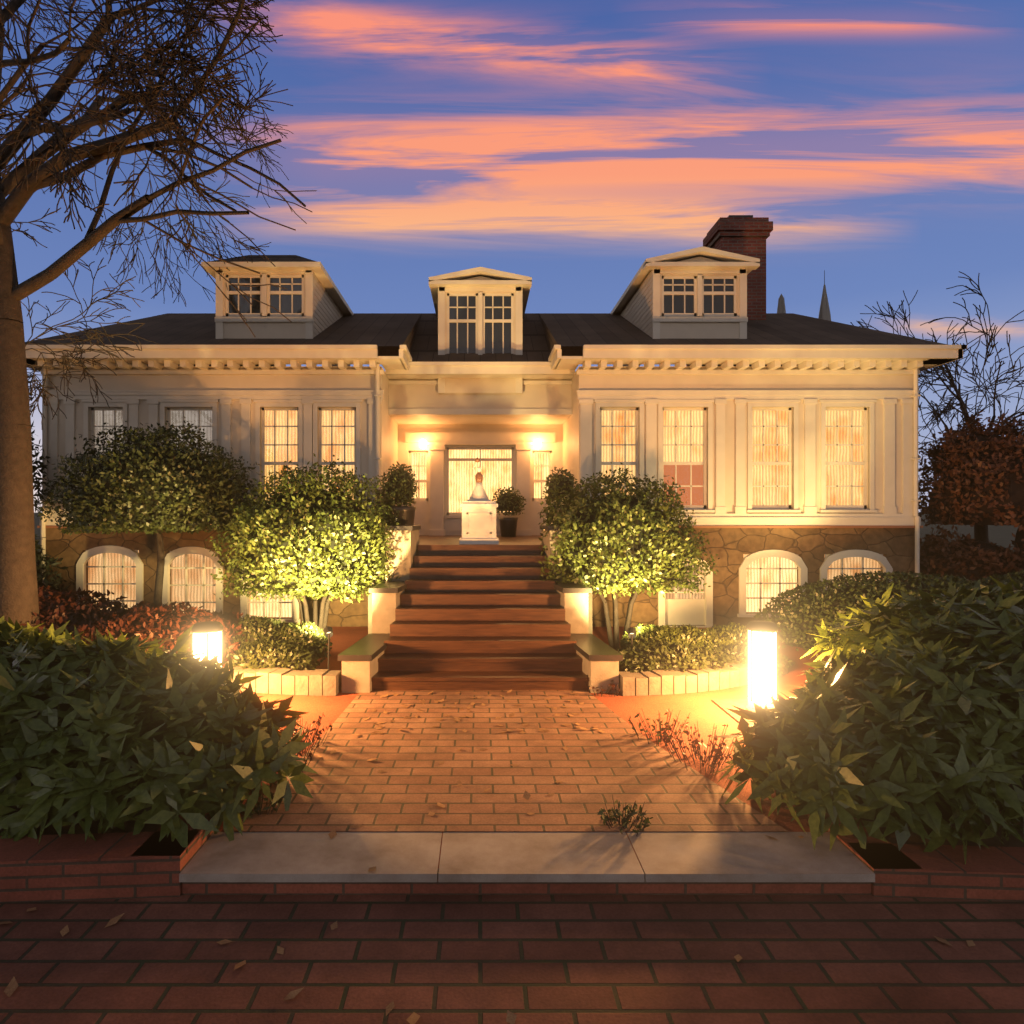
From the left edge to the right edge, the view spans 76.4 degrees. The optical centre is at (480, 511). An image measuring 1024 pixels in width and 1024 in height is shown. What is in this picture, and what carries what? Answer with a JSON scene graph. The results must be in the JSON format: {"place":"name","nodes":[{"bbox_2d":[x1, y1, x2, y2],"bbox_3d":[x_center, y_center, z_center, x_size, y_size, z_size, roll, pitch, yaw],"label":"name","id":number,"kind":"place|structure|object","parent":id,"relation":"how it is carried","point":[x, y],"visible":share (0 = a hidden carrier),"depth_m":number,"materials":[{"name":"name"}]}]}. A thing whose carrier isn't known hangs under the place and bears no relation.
{"place":"outdoors","nodes":[
{"label":"outdoors","id":0,"kind":"place"},
{"bbox_2d":[27,374,74,594],"bbox_3d":[-9.100,-0.813,11.801,3.397,5.111,2.701,0,0,32],"label":"evergreen","id":1,"kind":"object","parent":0,"point":[48,561],"visible":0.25,"depth_m":12.03,"materials":[{"name":"green plant"}]},
{"bbox_2d":[34,416,260,535],"bbox_3d":[-5.434,-0.610,11.053,3.475,2.058,3.095,0,0,0],"label":"tree foliage","id":2,"kind":"object","parent":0,"point":[150,487],"visible":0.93,"depth_m":10.14,"materials":[{"name":"green plant"}]},
{"bbox_2d":[205,453,403,602],"bbox_3d":[-2.678,0.224,10.380,3.170,2.338,3.193,0,0,0],"label":"tree foliage","id":3,"kind":"object","parent":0,"point":[309,536],"visible":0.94,"depth_m":9.66,"materials":[{"name":"green plant"}]},
{"bbox_2d":[46,366,914,626],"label":"house walls","id":4,"kind":"structure","parent":0,"point":[811,547],"depth_m":12.50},
{"bbox_2d":[81,399,876,514],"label":"window frames","id":5,"kind":"structure","parent":4,"relation":"attached to","point":[356,403],"depth_m":12.47,"materials":[{"name":"white wood"}]},
{"bbox_2d":[233,690,786,830],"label":"brick path","id":6,"kind":"structure","parent":0,"point":[416,781],"depth_m":5.44,"materials":[{"name":"red brick"}]},
{"bbox_2d":[240,675,739,835],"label":"low plants","id":7,"kind":"object","parent":6,"relation":"on","point":[625,819],"visible":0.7,"depth_m":5.67,"materials":[{"name":"red plant"}]},
{"bbox_2d":[184,627,835,867],"bbox_3d":[0.000,2.204,22.010,32.000,0.001,35.980,0,0,0],"label":"garden bed","id":8,"kind":"object","parent":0,"point":[705,710],"depth_m":7.18,"materials":[{"name":"brown soil"}]},
{"bbox_2d":[20,585,254,666],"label":"red shrubs","id":9,"kind":"object","parent":8,"relation":"on","point":[89,616],"visible":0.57,"depth_m":8.51,"materials":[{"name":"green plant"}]},
{"bbox_2d":[0,0,316,632],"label":"bare tree","id":10,"kind":"object","parent":8,"relation":"on","point":[25,180],"visible":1,"depth_m":8.02,"materials":[{"name":"brown plant"}]},
{"bbox_2d":[223,638,322,669],"bbox_3d":[-3.449,1.904,8.624,2.765,0.521,0.925,0,0,18],"label":"hedge","id":11,"kind":"object","parent":8,"relation":"on","point":[262,655],"visible":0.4,"depth_m":8.28,"materials":[{"name":"green plant"}]},
{"bbox_2d":[225,614,332,664],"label":"bushes","id":12,"kind":"object","parent":8,"relation":"on","point":[313,638],"visible":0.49,"depth_m":8.73,"materials":[{"name":"green plant"}]},
{"bbox_2d":[324,626,332,668],"bbox_3d":[-1.959,1.841,8.396,0.120,0.722,0.139,0,0,-21],"label":"garden light","id":13,"kind":"object","parent":8,"relation":"on","point":[327,631],"visible":0.93,"depth_m":8.39,"materials":[{"name":"black metal"}]},
{"bbox_2d":[118,456,642,650],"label":"tree trunks","id":14,"kind":"object","parent":8,"relation":"on","point":[613,641],"visible":0.4,"depth_m":10.42,"materials":[{"name":"brown wood"}]},
{"bbox_2d":[371,544,588,690],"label":"stairs","id":15,"kind":"structure","parent":8,"relation":"on","point":[479,616],"depth_m":8.90,"materials":[{"name":"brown wood"}]},
{"bbox_2d":[368,535,591,633],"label":"porch terrace","id":16,"kind":"structure","parent":8,"relation":"on","point":[454,539],"depth_m":11.85,"materials":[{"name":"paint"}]},
{"bbox_2d":[383,506,573,525],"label":"plant pots","id":17,"kind":"object","parent":16,"relation":"on","point":[407,514],"visible":0.27,"depth_m":11.22,"materials":[{"name":"black ceramic"}]},
{"bbox_2d":[379,461,419,505],"bbox_3d":[-1.424,-0.470,11.453,0.735,0.864,0.723,0,0,0],"label":"planter plant","id":18,"kind":"object","parent":17,"relation":"on","point":[401,481],"visible":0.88,"depth_m":11.28,"materials":[{"name":"green plant"}]},
{"bbox_2d":[542,467,577,505],"bbox_3d":[1.415,-0.436,11.456,0.648,0.762,0.698,0,0,0],"label":"planter plant","id":19,"kind":"object","parent":17,"relation":"on","point":[559,480],"visible":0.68,"depth_m":11.29,"materials":[{"name":"green plant"}]},
{"bbox_2d":[459,500,498,543],"bbox_3d":[-0.020,0.165,11.250,0.660,0.750,0.660,0,0,0],"label":"pedestal","id":20,"kind":"object","parent":16,"relation":"on","point":[478,521],"visible":0.98,"depth_m":10.96,"materials":[{"name":"white stone"}]},
{"bbox_2d":[469,457,488,499],"bbox_3d":[-0.020,-0.578,11.250,0.340,0.735,0.340,0,0,0],"label":"figurine","id":21,"kind":"object","parent":20,"relation":"on","point":[478,492],"visible":0.98,"depth_m":11.19,"materials":[{"name":"white ceramic"}]},
{"bbox_2d":[498,517,517,536],"bbox_3d":[0.620,0.330,14.300,0.440,0.420,0.440,0,0,0],"label":"plant pot","id":22,"kind":"object","parent":16,"relation":"on","point":[508,526],"visible":1,"depth_m":14.15,"materials":[{"name":"black ceramic"}]},
{"bbox_2d":[492,486,525,515],"bbox_3d":[0.641,-0.241,14.292,0.802,0.673,0.700,0,0,0],"label":"porch plant","id":23,"kind":"object","parent":22,"relation":"on","point":[508,501],"visible":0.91,"depth_m":14.13,"materials":[{"name":"green plant"}]},
{"bbox_2d":[338,525,622,692],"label":"stair side walls","id":24,"kind":"structure","parent":8,"relation":"on","point":[600,662],"depth_m":9.26,"materials":[{"name":"beige stone"}]},
{"bbox_2d":[88,411,879,617],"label":"window panes","id":25,"kind":"structure","parent":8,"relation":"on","point":[462,479],"depth_m":12.95,"materials":[{"name":"clear glass"}]},
{"bbox_2d":[25,345,966,583],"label":"facade","id":26,"kind":"structure","parent":8,"relation":"on","point":[416,397],"depth_m":12.44,"materials":[{"name":"beige paint"}]},
{"bbox_2d":[398,424,562,535],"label":"wall","id":27,"kind":"structure","parent":26,"relation":"attached to","point":[432,517],"depth_m":14.97,"materials":[{"name":"paint"}]},
{"bbox_2d":[419,439,426,448],"bbox_3d":[-1.300,-1.556,14.850,0.170,0.231,0.301,0,0,0],"label":"wall light","id":28,"kind":"object","parent":27,"relation":"attached to","point":[423,443],"visible":1,"depth_m":14.72,"materials":[{"name":"white glass"}]},
{"bbox_2d":[534,439,540,448],"bbox_3d":[1.300,-1.556,14.850,0.170,0.231,0.301,0,0,0],"label":"wall light","id":29,"kind":"object","parent":27,"relation":"attached to","point":[537,443],"visible":1,"depth_m":14.72,"materials":[{"name":"white glass"}]},
{"bbox_2d":[76,545,892,627],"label":"window frames","id":30,"kind":"structure","parent":26,"relation":"attached to","point":[685,612],"depth_m":12.43,"materials":[{"name":"paint"}]},
{"bbox_2d":[25,313,947,365],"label":"roof","id":31,"kind":"structure","parent":26,"relation":"on","point":[416,334],"depth_m":13.46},
{"bbox_2d":[201,255,353,365],"bbox_3d":[-4.230,-4.170,14.489,2.300,2.100,3.917,0,0,0],"label":"dormer","id":32,"kind":"object","parent":31,"relation":"on","point":[325,305],"visible":0.54,"depth_m":12.75,"materials":[{"name":"white paint"}]},
{"bbox_2d":[226,275,303,315],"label":"dormer sashes","id":33,"kind":"object","parent":32,"relation":"attached to","point":[269,292],"visible":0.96,"depth_m":12.78,"materials":[{"name":"paint"}]},
{"bbox_2d":[229,278,301,312],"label":"window panes","id":34,"kind":"object","parent":33,"relation":"in","point":[286,304],"visible":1,"depth_m":12.80,"materials":[{"name":"glass"}]},
{"bbox_2d":[429,267,531,393],"bbox_3d":[0.000,-3.720,14.686,2.100,2.540,2.932,0,0,0],"label":"dormer","id":35,"kind":"object","parent":31,"relation":"on","point":[479,280],"visible":0.71,"depth_m":13.39,"materials":[{"name":"white paint"}]},
{"bbox_2d":[447,293,513,353],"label":"dormer sashes","id":36,"kind":"object","parent":35,"relation":"attached to","point":[484,320],"visible":0.78,"depth_m":13.45,"materials":[{"name":"white wood"}]},
{"bbox_2d":[449,296,510,352],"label":"window panes","id":37,"kind":"object","parent":36,"relation":"in","point":[497,331],"visible":0.6,"depth_m":13.47,"materials":[{"name":"black glass"}]},
{"bbox_2d":[610,246,759,365],"bbox_3d":[4.300,-4.125,14.477,2.200,2.010,3.853,0,0,0],"label":"dormer","id":38,"kind":"object","parent":31,"relation":"on","point":[639,304],"visible":0.61,"depth_m":12.74,"materials":[{"name":"white paint"}]},
{"bbox_2d":[662,276,736,315],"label":"dormer right sashes","id":39,"kind":"object","parent":38,"relation":"attached to","point":[694,292],"visible":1,"depth_m":12.78,"materials":[{"name":"paint"}]},
{"bbox_2d":[664,279,733,312],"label":"dormer panes","id":40,"kind":"object","parent":39,"relation":"in","point":[718,303],"visible":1,"depth_m":12.80,"materials":[{"name":"black glass"}]},
{"bbox_2d":[703,215,772,319],"bbox_3d":[5.755,-5.510,15.400,1.910,2.820,1.020,0,0,0],"label":"chimney","id":41,"kind":"object","parent":31,"relation":"on","point":[747,235],"visible":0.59,"depth_m":15.00,"materials":[{"name":"brick"}]},
{"bbox_2d":[223,659,787,695],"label":"planter kerbs","id":42,"kind":"structure","parent":8,"relation":"on","point":[316,682],"depth_m":7.87,"materials":[{"name":"stone"}]},
{"bbox_2d":[617,622,776,652],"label":"bushes","id":43,"kind":"object","parent":42,"relation":"on","point":[732,633],"visible":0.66,"depth_m":8.82,"materials":[{"name":"green plant"}]},
{"bbox_2d":[616,639,794,673],"bbox_3d":[2.860,1.903,8.530,2.681,0.514,0.890,0,0,-14],"label":"hedge","id":44,"kind":"object","parent":42,"relation":"on","point":[664,656],"visible":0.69,"depth_m":8.28,"materials":[{"name":"green plant"}]},
{"bbox_2d":[627,627,635,651],"bbox_3d":[1.974,1.851,8.443,0.123,0.700,0.143,0,0,0],"label":"garden light","id":45,"kind":"object","parent":8,"relation":"on","point":[631,631],"visible":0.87,"depth_m":8.43,"materials":[{"name":"black metal"}]},
{"bbox_2d":[753,569,1023,656],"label":"clipped hedge","id":46,"kind":"object","parent":8,"relation":"on","point":[800,621],"visible":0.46,"depth_m":9.35,"materials":[{"name":"green plant"}]},
{"bbox_2d":[850,271,1023,542],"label":"bare tree","id":47,"kind":"object","parent":8,"relation":"on","point":[980,533],"visible":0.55,"depth_m":14.87,"materials":[{"name":"brown plant"}]},
{"bbox_2d":[0,894,1023,1023],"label":"sidewalk","id":48,"kind":"structure","parent":0,"point":[625,959],"depth_m":3.41,"materials":[{"name":"red brick"}]},
{"bbox_2d":[0,690,975,1023],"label":"fallen leaves","id":49,"kind":"object","parent":48,"relation":"on","point":[12,986],"visible":1,"depth_m":4.41,"materials":[{"name":"brown plant"}]},
{"bbox_2d":[0,812,1023,902],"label":"planter walls","id":50,"kind":"structure","parent":48,"relation":"on","point":[75,867],"depth_m":3.96,"materials":[{"name":"brick"}]},
{"bbox_2d":[179,832,874,894],"bbox_3d":[0.285,2.275,4.210,4.230,0.150,0.520,0,0,0],"label":"front step","id":51,"kind":"object","parent":48,"relation":"on","point":[530,863],"visible":1,"depth_m":4.06,"materials":[{"name":"stone"}]},
{"bbox_2d":[0,699,1023,846],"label":"planter soil","id":52,"kind":"structure","parent":0,"point":[913,838],"depth_m":4.44,"materials":[{"name":"brown soil"}]},
{"bbox_2d":[0,616,317,853],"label":"laurel hedge","id":53,"kind":"object","parent":52,"relation":"on","point":[119,731],"visible":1,"depth_m":4.55,"materials":[{"name":"green plant"}]},
{"bbox_2d":[191,621,223,667],"bbox_3d":[-2.980,1.700,7.100,0.330,1.000,0.330,0,0,0],"label":"bollard lamp","id":54,"kind":"object","parent":52,"relation":"on","point":[207,636],"visible":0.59,"depth_m":6.99,"materials":[{"name":"white glass"}]},
{"bbox_2d":[746,620,777,712],"bbox_3d":[3.100,1.700,7.150,0.330,1.000,0.330,0,0,0],"label":"bollard lamp","id":55,"kind":"object","parent":52,"relation":"on","point":[761,661],"visible":0.8,"depth_m":7.03,"materials":[{"name":"white glass"}]},
{"bbox_2d":[709,576,1023,863],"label":"laurel hedge","id":56,"kind":"object","parent":52,"relation":"on","point":[892,720],"visible":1,"depth_m":4.65,"materials":[{"name":"green plant"}]},
{"bbox_2d":[0,0,1023,512],"label":"sky","id":57,"kind":"structure","parent":0,"point":[567,146],"materials":[{"name":"blue"}]},
{"bbox_2d":[34,513,1018,564],"bbox_3d":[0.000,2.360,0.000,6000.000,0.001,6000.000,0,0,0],"label":"ground","id":58,"kind":"structure","parent":0,"point":[999,535],"depth_m":78.66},
{"bbox_2d":[918,411,1023,588],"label":"red trees","id":59,"kind":"object","parent":58,"relation":"on","point":[978,477],"visible":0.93,"depth_m":12.63,"materials":[{"name":"orange plant"}]},
{"bbox_2d":[538,462,719,598],"bbox_3d":[2.201,0.242,10.505,3.126,2.143,2.912,0,0,0],"label":"shrub foliage","id":60,"kind":"object","parent":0,"point":[618,537],"visible":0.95,"depth_m":9.71,"materials":[{"name":"green plant"}]},
{"bbox_2d":[777,270,830,320],"bbox_3d":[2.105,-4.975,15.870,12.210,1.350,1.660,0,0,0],"label":"church spires","id":61,"kind":"object","parent":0,"point":[824,312],"visible":0.56,"depth_m":15.16,"materials":[{"name":"grey stone"}]}
]}

